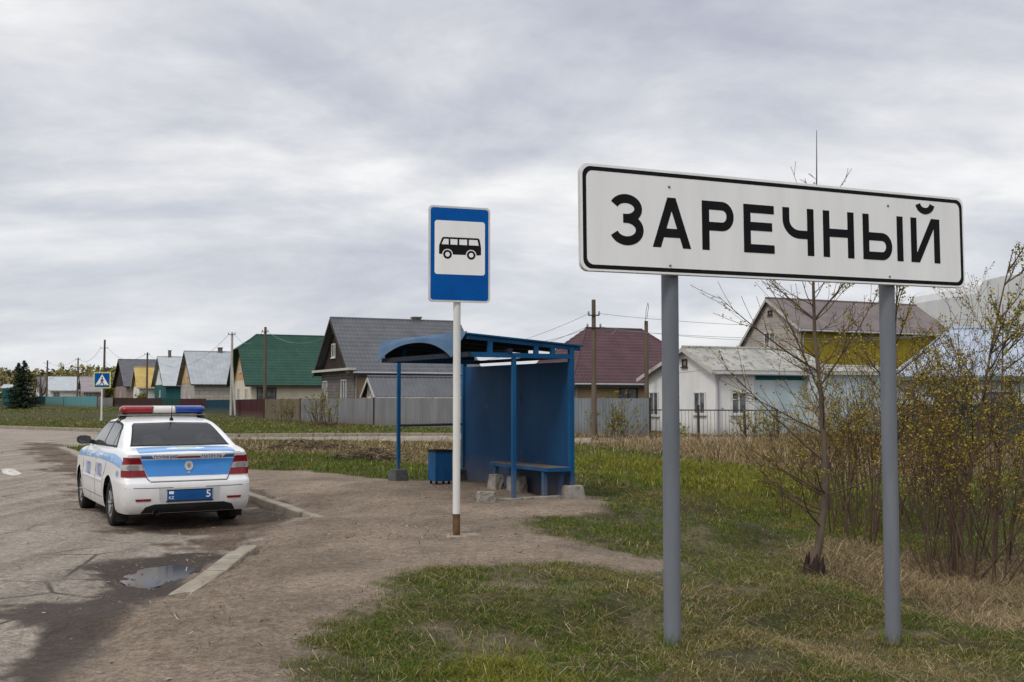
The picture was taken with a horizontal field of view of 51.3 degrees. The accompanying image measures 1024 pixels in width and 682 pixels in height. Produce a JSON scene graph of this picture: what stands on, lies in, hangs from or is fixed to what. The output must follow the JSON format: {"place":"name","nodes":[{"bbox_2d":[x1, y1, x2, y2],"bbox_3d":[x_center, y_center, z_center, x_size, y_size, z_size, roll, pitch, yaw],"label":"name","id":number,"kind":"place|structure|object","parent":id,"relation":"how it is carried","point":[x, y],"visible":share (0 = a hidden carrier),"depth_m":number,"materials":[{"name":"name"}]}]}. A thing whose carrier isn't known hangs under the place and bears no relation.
{"place":"outdoors","nodes":[
{"label":"outdoors","id":0,"kind":"place"},
{"bbox_2d":[0,407,392,426],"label":"grass","id":1,"kind":"structure","parent":0,"point":[83,409],"depth_m":84.14,"materials":[{"name":"green plant"}]},
{"bbox_2d":[228,429,460,450],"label":"dry grass","id":2,"kind":"structure","parent":0,"point":[364,445],"depth_m":35.39,"materials":[{"name":"plant"}]},
{"bbox_2d":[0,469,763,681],"bbox_3d":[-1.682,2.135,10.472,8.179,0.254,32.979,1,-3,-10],"label":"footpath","id":3,"kind":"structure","parent":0,"point":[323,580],"depth_m":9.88,"materials":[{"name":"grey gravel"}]},
{"bbox_2d":[428,449,452,484],"bbox_3d":[-1.224,2.140,18.143,0.334,0.580,0.334,2,-3,-28],"label":"litter bin","id":4,"kind":"object","parent":3,"relation":"on","point":[439,464],"visible":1,"depth_m":18.02,"materials":[{"name":"blue metal"}]},
{"bbox_2d":[428,205,489,538],"bbox_3d":[-0.600,0.421,11.880,0.711,3.850,0.341,1,-3,-18],"label":"bus stop sign","id":5,"kind":"object","parent":3,"relation":"on","point":[458,256],"visible":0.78,"depth_m":11.87,"materials":[{"name":"metal"}]},
{"bbox_2d":[377,331,585,500],"bbox_3d":[-0.821,1.248,17.349,2.063,2.549,4.281,2,-3,-30],"label":"bus shelter","id":6,"kind":"object","parent":3,"relation":"on","point":[513,412],"visible":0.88,"depth_m":17.11,"materials":[{"name":"metal"}]},
{"bbox_2d":[474,491,496,502],"bbox_3d":[-0.372,2.262,15.340,0.308,0.202,0.250,1,-3,-15],"label":"concrete block","id":7,"kind":"object","parent":3,"relation":"on","point":[486,496],"depth_m":15.25,"materials":[{"name":"grey concrete"}]},
{"bbox_2d":[487,474,504,489],"bbox_3d":[-0.259,2.290,17.191,0.217,0.313,0.254,3,-4,-40],"label":"concrete block","id":8,"kind":"object","parent":3,"relation":"on","point":[495,481],"depth_m":17.12,"materials":[{"name":"grey concrete"}]},
{"bbox_2d":[506,475,527,492],"bbox_3d":[0.073,2.298,16.976,0.280,0.321,0.313,2,-3,-28],"label":"concrete block","id":9,"kind":"object","parent":3,"relation":"on","point":[521,484],"depth_m":16.90,"materials":[{"name":"grey concrete"}]},
{"bbox_2d":[489,461,570,495],"bbox_3d":[0.254,2.157,16.594,0.395,0.480,1.806,2,-3,-30],"label":"bench","id":10,"kind":"object","parent":3,"relation":"on","point":[544,469],"visible":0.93,"depth_m":16.03,"materials":[{"name":"blue wood"}]},
{"bbox_2d":[0,429,802,681],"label":"road","id":11,"kind":"structure","parent":0,"point":[37,500],"depth_m":11.58,"materials":[{"name":"grey asphalt"}]},
{"bbox_2d":[58,446,78,458],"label":"kerb","id":12,"kind":"structure","parent":11,"relation":"on","point":[73,453],"depth_m":30.81,"materials":[{"name":"concrete"}]},
{"bbox_2d":[120,565,197,587],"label":"puddle","id":13,"kind":"object","parent":11,"relation":"on","point":[147,578],"visible":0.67,"depth_m":9.94,"materials":[{"name":"grey liquid"}]},
{"bbox_2d":[77,398,248,525],"bbox_3d":[-5.108,1.635,15.217,1.906,1.634,4.387,2,-3,-30],"label":"police car","id":14,"kind":"object","parent":11,"relation":"on","point":[128,466],"visible":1,"depth_m":13.62,"materials":[{"name":"white paint"}]},
{"bbox_2d":[169,545,257,594],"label":"kerb","id":15,"kind":"structure","parent":11,"relation":"on","point":[222,565],"depth_m":9.47,"materials":[{"name":"concrete"}]},
{"bbox_2d":[0,425,460,436],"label":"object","id":16,"kind":"structure","parent":11,"relation":"on","point":[227,434],"depth_m":45.12,"materials":[{"name":"concrete"}]},
{"bbox_2d":[248,491,322,517],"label":"kerb","id":17,"kind":"structure","parent":11,"relation":"on","point":[280,507],"depth_m":15.13,"materials":[{"name":"concrete"}]},
{"bbox_2d":[1,494,598,679],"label":"litter","id":18,"kind":"object","parent":11,"relation":"on","point":[294,568],"visible":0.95,"depth_m":9.81,"materials":[{"name":"beige plant"}]},
{"bbox_2d":[582,410,622,439],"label":"bush","id":19,"kind":"object","parent":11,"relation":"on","point":[606,418],"visible":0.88,"depth_m":46.88,"materials":[{"name":"green plant"}]},
{"bbox_2d":[598,388,643,438],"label":"bush","id":20,"kind":"object","parent":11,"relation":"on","point":[617,419],"visible":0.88,"depth_m":47.66,"materials":[{"name":"green plant"}]},
{"bbox_2d":[0,401,1023,681],"bbox_3d":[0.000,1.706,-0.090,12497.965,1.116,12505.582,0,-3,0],"label":"ground","id":21,"kind":"structure","parent":0,"point":[544,601],"depth_m":8.48,"materials":[{"name":"green plant"}]},
{"bbox_2d":[0,384,27,406],"bbox_3d":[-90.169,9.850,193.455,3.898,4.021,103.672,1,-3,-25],"label":"blue house","id":22,"kind":"structure","parent":21,"relation":"on","point":[4,387],"depth_m":146.15,"materials":[{"name":"wood"}]},
{"bbox_2d":[0,363,33,408],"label":"spruce tree","id":23,"kind":"object","parent":21,"relation":"on","point":[16,370],"visible":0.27,"depth_m":129.64,"materials":[{"name":"green plant"}]},
{"bbox_2d":[2,360,41,408],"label":"spruce tree","id":24,"kind":"object","parent":21,"relation":"on","point":[21,402],"visible":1,"depth_m":127.61,"materials":[{"name":"green plant"}]},
{"bbox_2d":[45,396,63,405],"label":"sheet fence","id":25,"kind":"object","parent":21,"relation":"on","point":[52,400],"visible":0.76,"depth_m":165.90,"materials":[{"name":"metal"}]},
{"bbox_2d":[0,364,115,401],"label":"woods","id":26,"kind":"object","parent":21,"relation":"on","point":[7,374],"visible":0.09,"depth_m":341.52,"materials":[{"name":"tree leaves"},{"name":"bark"}]},
{"bbox_2d":[45,376,79,396],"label":"slate house","id":27,"kind":"structure","parent":21,"relation":"on","point":[60,386],"depth_m":209.52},
{"bbox_2d":[58,362,91,375],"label":"leafy tree","id":28,"kind":"object","parent":21,"relation":"on","point":[71,371],"visible":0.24,"depth_m":229.42,"materials":[{"name":"green plant"}]},
{"bbox_2d":[63,396,97,406],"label":"sheet fence","id":29,"kind":"object","parent":21,"relation":"on","point":[86,401],"visible":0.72,"depth_m":148.62,"materials":[{"name":"metal"}]},
{"bbox_2d":[78,376,100,397],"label":"mauve house","id":30,"kind":"structure","parent":21,"relation":"on","point":[85,386],"depth_m":198.34,"materials":[{"name":"stone"}]},
{"bbox_2d":[93,372,110,423],"bbox_3d":[-24.764,3.550,64.398,0.987,3.356,0.130,1,-3,-14],"label":"crossing sign","id":31,"kind":"object","parent":21,"relation":"on","point":[101,380],"visible":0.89,"depth_m":64.39,"materials":[{"name":"white metal"}]},
{"bbox_2d":[97,397,113,405],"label":"sheet fence","id":32,"kind":"object","parent":21,"relation":"on","point":[108,401],"visible":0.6,"depth_m":149.11,"materials":[{"name":"metal"}]},
{"bbox_2d":[112,359,155,397],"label":"dark roof house","id":33,"kind":"structure","parent":21,"relation":"on","point":[122,381],"depth_m":187.15,"materials":[{"name":"grey metal"}]},
{"bbox_2d":[114,398,160,406],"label":"sheet fence","id":34,"kind":"object","parent":21,"relation":"on","point":[119,402],"visible":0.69,"depth_m":137.92,"materials":[{"name":"metal"}]},
{"bbox_2d":[130,367,154,397],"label":"yellow house","id":35,"kind":"structure","parent":21,"relation":"on","point":[138,384],"depth_m":162.18,"materials":[{"name":"yellow paint"}]},
{"bbox_2d":[151,350,182,398],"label":"pale house","id":36,"kind":"structure","parent":21,"relation":"on","point":[164,379],"depth_m":151.78,"materials":[{"name":"stone"}]},
{"bbox_2d":[161,398,179,405],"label":"sheet fence","id":37,"kind":"object","parent":21,"relation":"on","point":[168,402],"visible":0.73,"depth_m":120.89,"materials":[{"name":"metal"}]},
{"bbox_2d":[180,398,205,407],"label":"sheet fence","id":38,"kind":"object","parent":21,"relation":"on","point":[192,402],"visible":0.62,"depth_m":109.25,"materials":[{"name":"metal"}]},
{"bbox_2d":[176,347,230,399],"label":"metal roof house","id":39,"kind":"structure","parent":21,"relation":"on","point":[206,377],"depth_m":128.95,"materials":[{"name":"beige metal"}]},
{"bbox_2d":[205,399,229,413],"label":"sheet fence","id":40,"kind":"object","parent":21,"relation":"on","point":[219,406],"visible":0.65,"depth_m":100.03,"materials":[{"name":"metal"}]},
{"bbox_2d":[228,332,236,414],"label":"utility pole","id":41,"kind":"object","parent":21,"relation":"on","point":[232,396],"visible":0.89,"depth_m":91.80,"materials":[{"name":"concrete"}]},
{"bbox_2d":[233,399,263,417],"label":"sheet fence","id":42,"kind":"object","parent":21,"relation":"on","point":[250,407],"visible":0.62,"depth_m":88.19,"materials":[{"name":"metal"}]},
{"bbox_2d":[262,327,268,398],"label":"utility pole","id":43,"kind":"object","parent":21,"relation":"on","point":[265,363],"visible":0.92,"depth_m":85.95,"materials":[{"name":"wood"}]},
{"bbox_2d":[226,334,323,399],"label":"plaster house","id":44,"kind":"structure","parent":21,"relation":"on","point":[290,367],"depth_m":106.72,"materials":[{"name":"green metal tile"},{"name":"beige plaster"}]},
{"bbox_2d":[257,388,275,398],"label":"window","id":45,"kind":"structure","parent":44,"relation":"in","point":[270,392],"depth_m":104.55,"materials":[{"name":"glass"}]},
{"bbox_2d":[264,398,299,420],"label":"sheet fence","id":46,"kind":"object","parent":21,"relation":"on","point":[268,411],"visible":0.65,"depth_m":76.37,"materials":[{"name":"beige metal"}]},
{"bbox_2d":[270,397,295,421],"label":"bush","id":47,"kind":"object","parent":21,"relation":"on","point":[284,409],"visible":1,"depth_m":69.82,"materials":[{"name":"green plant"}]},
{"bbox_2d":[239,439,383,450],"bbox_3d":[-5.940,3.039,30.828,4.638,0.433,2.062,0,-3,0],"label":"brush heap","id":48,"kind":"object","parent":21,"relation":"on","point":[305,447],"visible":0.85,"depth_m":30.87,"materials":[{"name":"plant"}]},
{"bbox_2d":[300,388,329,423],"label":"bush","id":49,"kind":"object","parent":21,"relation":"on","point":[321,400],"visible":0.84,"depth_m":63.73,"materials":[{"name":"green plant"}]},
{"bbox_2d":[314,392,341,422],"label":"bush","id":50,"kind":"object","parent":21,"relation":"on","point":[330,408],"visible":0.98,"depth_m":61.81,"materials":[{"name":"green plant"}]},
{"bbox_2d":[304,419,351,425],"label":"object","id":51,"kind":"object","parent":21,"relation":"on","point":[326,423],"visible":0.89,"depth_m":59.80,"materials":[{"name":"plant"}]},
{"bbox_2d":[300,398,373,424],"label":"sheet fence","id":52,"kind":"object","parent":21,"relation":"on","point":[359,411],"visible":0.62,"depth_m":65.18,"materials":[{"name":"metal"}]},
{"bbox_2d":[308,447,413,461],"bbox_3d":[-3.841,2.859,26.880,2.890,0.408,1.496,0,-3,0],"label":"brush heap","id":53,"kind":"object","parent":21,"relation":"on","point":[363,453],"visible":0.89,"depth_m":26.77,"materials":[{"name":"brown plant"}]},
{"bbox_2d":[312,316,480,398],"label":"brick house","id":54,"kind":"structure","parent":21,"relation":"on","point":[347,363],"depth_m":69.04,"materials":[{"name":"grey metal"}]},
{"bbox_2d":[340,380,346,397],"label":"window","id":55,"kind":"structure","parent":54,"relation":"in","point":[343,382],"depth_m":67.82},
{"bbox_2d":[359,375,460,397],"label":"shed","id":56,"kind":"structure","parent":21,"relation":"on","point":[380,386],"depth_m":64.86,"materials":[{"name":"beige paint"}]},
{"bbox_2d":[373,397,460,428],"bbox_3d":[-4.373,3.993,58.150,9.643,1.823,0.180,-3,-4,43],"label":"sheet fence","id":57,"kind":"object","parent":21,"relation":"on","point":[425,410],"visible":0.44,"depth_m":58.97,"materials":[{"name":"metal"}]},
{"bbox_2d":[78,445,1023,511],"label":"grass","id":58,"kind":"structure","parent":21,"relation":"on","point":[608,461],"depth_m":25.26,"materials":[{"name":"green plant"}]},
{"bbox_2d":[586,299,600,439],"bbox_3d":[3.608,1.464,46.968,0.670,6.595,0.280,0,-3,0],"label":"utility pole","id":59,"kind":"object","parent":21,"relation":"on","point":[593,399],"visible":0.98,"depth_m":46.92,"materials":[{"name":"wood"}]},
{"bbox_2d":[537,327,661,397],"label":"maroon house","id":60,"kind":"structure","parent":21,"relation":"on","point":[620,360],"depth_m":65.99,"materials":[{"name":"red paint"}]},
{"bbox_2d":[619,388,637,397],"bbox_3d":[7.045,3.211,64.434,1.420,0.785,0.120,1,-3,-25],"label":"window","id":61,"kind":"structure","parent":60,"relation":"in","point":[632,392],"depth_m":64.50,"materials":[{"name":"glass"}]},
{"bbox_2d":[196,524,1023,681],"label":"dry grass","id":62,"kind":"structure","parent":21,"relation":"on","point":[431,575],"depth_m":7.96,"materials":[{"name":"beige plant"}]},
{"bbox_2d":[574,398,650,436],"bbox_3d":[2.839,3.734,52.411,8.500,1.897,0.180,-2,-3,28],"label":"sheet fence","id":63,"kind":"object","parent":21,"relation":"on","point":[582,406],"visible":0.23,"depth_m":51.37,"materials":[{"name":"metal"}]},
{"bbox_2d":[610,404,648,438],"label":"bush","id":64,"kind":"object","parent":21,"relation":"on","point":[631,426],"visible":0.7,"depth_m":48.01,"materials":[{"name":"green plant"}]},
{"bbox_2d":[644,303,648,397],"bbox_3d":[7.060,1.574,55.993,0.276,7.171,0.264,0,-3,0],"label":"utility pole","id":65,"kind":"object","parent":21,"relation":"on","point":[646,377],"visible":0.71,"depth_m":55.95,"materials":[{"name":"wood"}]},
{"bbox_2d":[649,626,696,648],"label":"grass","id":66,"kind":"structure","parent":21,"relation":"on","point":[659,640],"depth_m":7.16,"materials":[{"name":"plant"}]},
{"bbox_2d":[649,405,777,438],"bbox_3d":[8.767,3.723,46.619,5.571,1.848,0.100,-1,-3,16],"label":"wire fence","id":67,"kind":"object","parent":21,"relation":"on","point":[698,410],"visible":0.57,"depth_m":46.72,"materials":[{"name":"metal"}]},
{"bbox_2d":[636,345,822,434],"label":"whitewashed house","id":68,"kind":"structure","parent":21,"relation":"on","point":[702,369],"depth_m":53.46,"materials":[{"name":"paint"}]},
{"bbox_2d":[649,392,659,416],"bbox_3d":[7.532,3.369,56.834,0.120,1.337,1.020,1,-3,-25],"label":"window","id":69,"kind":"structure","parent":68,"relation":"in","point":[654,396],"depth_m":56.74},
{"bbox_2d":[692,392,706,415],"bbox_3d":[9.307,3.113,53.037,0.120,1.186,1.120,1,-3,-25],"label":"window","id":70,"kind":"structure","parent":68,"relation":"in","point":[699,398],"depth_m":53.01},
{"bbox_2d":[730,392,747,415],"bbox_3d":[11.181,3.078,52.443,1.070,1.174,0.120,1,-3,-25],"label":"window","id":71,"kind":"structure","parent":68,"relation":"in","point":[740,405],"depth_m":52.44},
{"bbox_2d":[721,408,760,442],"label":"bush","id":72,"kind":"object","parent":21,"relation":"on","point":[754,428],"visible":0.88,"depth_m":43.85,"materials":[{"name":"green plant"}]},
{"bbox_2d":[578,163,964,647],"bbox_3d":[1.967,0.742,7.649,3.429,3.801,0.168,1,-3,-25],"label":"town sign","id":73,"kind":"object","parent":21,"relation":"on","point":[669,227],"visible":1,"depth_m":7.54,"materials":[{"name":"metal"}]},
{"bbox_2d":[756,405,807,443],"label":"bush","id":74,"kind":"object","parent":21,"relation":"on","point":[771,423],"visible":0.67,"depth_m":41.75,"materials":[{"name":"green plant"}]},
{"bbox_2d":[754,412,818,517],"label":"bush","id":75,"kind":"object","parent":21,"relation":"on","point":[771,474],"visible":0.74,"depth_m":16.59,"materials":[{"name":"green plant"}]},
{"bbox_2d":[690,130,904,576],"bbox_3d":[2.954,0.138,10.784,1.941,4.650,1.326,-2,-4,34],"label":"young tree","id":76,"kind":"object","parent":21,"relation":"on","point":[813,565],"visible":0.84,"depth_m":10.85,"materials":[{"name":"brown plant"}]},
{"bbox_2d":[756,420,859,497],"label":"bush","id":77,"kind":"object","parent":21,"relation":"on","point":[815,431],"visible":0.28,"depth_m":19.72,"materials":[{"name":"green plant"}]},
{"bbox_2d":[788,385,870,533],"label":"bush","id":78,"kind":"object","parent":21,"relation":"on","point":[832,442],"visible":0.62,"depth_m":14.83,"materials":[{"name":"green plant"}]},
{"bbox_2d":[764,339,903,528],"bbox_3d":[5.157,1.479,17.132,2.113,3.189,1.346,0,-3,0],"label":"bush","id":79,"kind":"object","parent":21,"relation":"on","point":[848,511],"visible":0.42,"depth_m":17.23,"materials":[{"name":"green plant"}]},
{"bbox_2d":[795,376,879,514],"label":"bush","id":80,"kind":"object","parent":21,"relation":"on","point":[842,504],"visible":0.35,"depth_m":18.27,"materials":[{"name":"green plant"}]},
{"bbox_2d":[798,364,880,433],"bbox_3d":[17.084,3.220,55.544,5.313,3.973,3.940,1,-3,-25],"label":"lean to","id":81,"kind":"object","parent":21,"relation":"on","point":[845,375],"visible":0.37,"depth_m":53.76,"materials":[{"name":"stone"}]},
{"bbox_2d":[738,297,946,368],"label":"yellow wall house","id":82,"kind":"structure","parent":21,"relation":"on","point":[773,319],"depth_m":77.23,"materials":[{"name":"brown stone"}]},
{"bbox_2d":[787,362,925,545],"bbox_3d":[4.388,1.506,14.055,1.560,2.444,2.170,0,-3,0],"label":"bush","id":83,"kind":"object","parent":21,"relation":"on","point":[869,442],"visible":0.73,"depth_m":14.03,"materials":[{"name":"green plant"}]},
{"bbox_2d":[799,310,939,532],"bbox_3d":[5.604,1.308,16.930,2.168,3.597,2.382,0,-3,0],"label":"bush","id":84,"kind":"object","parent":21,"relation":"on","point":[879,475],"visible":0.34,"depth_m":16.89,"materials":[{"name":"green plant"}]},
{"bbox_2d":[762,531,1023,650],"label":"dry grass","id":85,"kind":"structure","parent":21,"relation":"on","point":[905,575],"depth_m":11.22,"materials":[{"name":"beige plant"}]},
{"bbox_2d":[829,286,968,541],"bbox_3d":[4.900,0.825,13.513,1.568,3.909,1.956,-1,-3,10],"label":"sapling","id":86,"kind":"object","parent":21,"relation":"on","point":[902,325],"visible":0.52,"depth_m":13.36,"materials":[{"name":"green plant"}]},
{"bbox_2d":[851,380,990,565],"bbox_3d":[5.212,1.639,13.300,1.375,2.348,2.080,0,-3,0],"label":"bush","id":87,"kind":"object","parent":21,"relation":"on","point":[932,484],"visible":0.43,"depth_m":13.04,"materials":[{"name":"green plant"}]},
{"bbox_2d":[849,318,995,533],"bbox_3d":[6.412,1.373,16.493,1.789,3.440,2.035,2,-4,-34],"label":"bush","id":88,"kind":"object","parent":21,"relation":"on","point":[925,531],"visible":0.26,"depth_m":16.62,"materials":[{"name":"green plant"}]},
{"bbox_2d":[879,303,984,532],"bbox_3d":[6.721,1.200,16.551,1.588,3.776,3.216,0,-3,0],"label":"bush","id":89,"kind":"object","parent":21,"relation":"on","point":[940,430],"visible":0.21,"depth_m":17.01,"materials":[{"name":"green plant"}]},
{"bbox_2d":[867,351,1000,515],"bbox_3d":[7.085,1.618,18.337,1.748,2.886,2.520,1,-3,-17],"label":"bush","id":90,"kind":"object","parent":21,"relation":"on","point":[915,478],"visible":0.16,"depth_m":18.39,"materials":[{"name":"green plant"}]},
{"bbox_2d":[869,371,1005,496],"bbox_3d":[8.227,1.807,20.585,2.410,2.569,2.442,-1,-3,25],"label":"bush","id":91,"kind":"object","parent":21,"relation":"on","point":[957,419],"visible":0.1,"depth_m":20.77,"materials":[{"name":"green plant"}]},
{"bbox_2d":[864,296,1023,564],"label":"bush","id":92,"kind":"object","parent":21,"relation":"on","point":[1020,415],"visible":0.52,"depth_m":13.09,"materials":[{"name":"dark bark"},{"name":"leaves"}]},
{"bbox_2d":[866,324,1023,582],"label":"bush","id":93,"kind":"object","parent":21,"relation":"on","point":[928,489],"visible":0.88,"depth_m":12.02,"materials":[{"name":"green plant"}]},
{"bbox_2d":[876,261,1023,561],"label":"bush","id":94,"kind":"object","parent":21,"relation":"on","point":[968,386],"visible":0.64,"depth_m":13.10,"materials":[{"name":"green plant"}]},
{"bbox_2d":[896,325,1023,414],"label":"blue roof house","id":95,"kind":"structure","parent":21,"relation":"on","point":[969,341],"depth_m":46.27,"materials":[{"name":"metal"}]},
{"bbox_2d":[897,241,1023,578],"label":"sapling","id":96,"kind":"object","parent":21,"relation":"on","point":[991,352],"visible":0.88,"depth_m":12.21,"materials":[{"name":"green plant"}]},
{"bbox_2d":[898,355,1023,588],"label":"bush","id":97,"kind":"object","parent":21,"relation":"on","point":[974,575],"visible":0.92,"depth_m":11.72,"materials":[{"name":"green plant"}]},
{"bbox_2d":[900,404,1023,446],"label":"sheet fence","id":98,"kind":"object","parent":21,"relation":"on","point":[1015,430],"visible":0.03,"depth_m":40.66,"materials":[{"name":"metal"}]},
{"bbox_2d":[910,274,1023,327],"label":"barn","id":99,"kind":"structure","parent":21,"relation":"on","point":[932,302],"depth_m":96.46,"materials":[{"name":"metal"}]},
{"bbox_2d":[920,287,1023,563],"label":"sapling","id":100,"kind":"object","parent":21,"relation":"on","point":[1019,334],"visible":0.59,"depth_m":13.00,"materials":[{"name":"green plant"}]},
{"bbox_2d":[938,358,1023,518],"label":"bush","id":101,"kind":"object","parent":21,"relation":"on","point":[989,461],"visible":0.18,"depth_m":18.30,"materials":[{"name":"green plant"}]},
{"bbox_2d":[941,417,1023,574],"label":"bush","id":102,"kind":"object","parent":21,"relation":"on","point":[1000,512],"visible":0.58,"depth_m":12.03,"materials":[{"name":"green plant"}]},
{"bbox_2d":[978,354,1023,498],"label":"bush","id":103,"kind":"object","parent":21,"relation":"on","point":[1010,427],"visible":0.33,"depth_m":17.41,"materials":[{"name":"green plant"}]},
{"bbox_2d":[0,420,1023,464],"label":"grass","id":104,"kind":"structure","parent":0,"point":[328,427],"depth_m":49.23,"materials":[{"name":"green plant"}]},
{"bbox_2d":[0,0,1023,392],"label":"sky","id":105,"kind":"structure","parent":0,"point":[177,176],"materials":[{"name":"grey"}]},
{"bbox_2d":[279,608,1023,681],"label":"grass","id":106,"kind":"structure","parent":0,"point":[825,656],"depth_m":6.84,"materials":[{"name":"green plant"}]},
{"bbox_2d":[416,479,1023,589],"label":"grass","id":107,"kind":"structure","parent":0,"point":[801,518],"depth_m":14.82,"materials":[{"name":"green plant"}]},
{"bbox_2d":[436,427,1023,472],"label":"dry grass","id":108,"kind":"structure","parent":0,"point":[720,443],"depth_m":36.83,"materials":[{"name":"plant"}]},
{"bbox_2d":[873,626,912,645],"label":"grass","id":109,"kind":"structure","parent":0,"point":[881,638],"depth_m":7.97,"materials":[{"name":"plant"}]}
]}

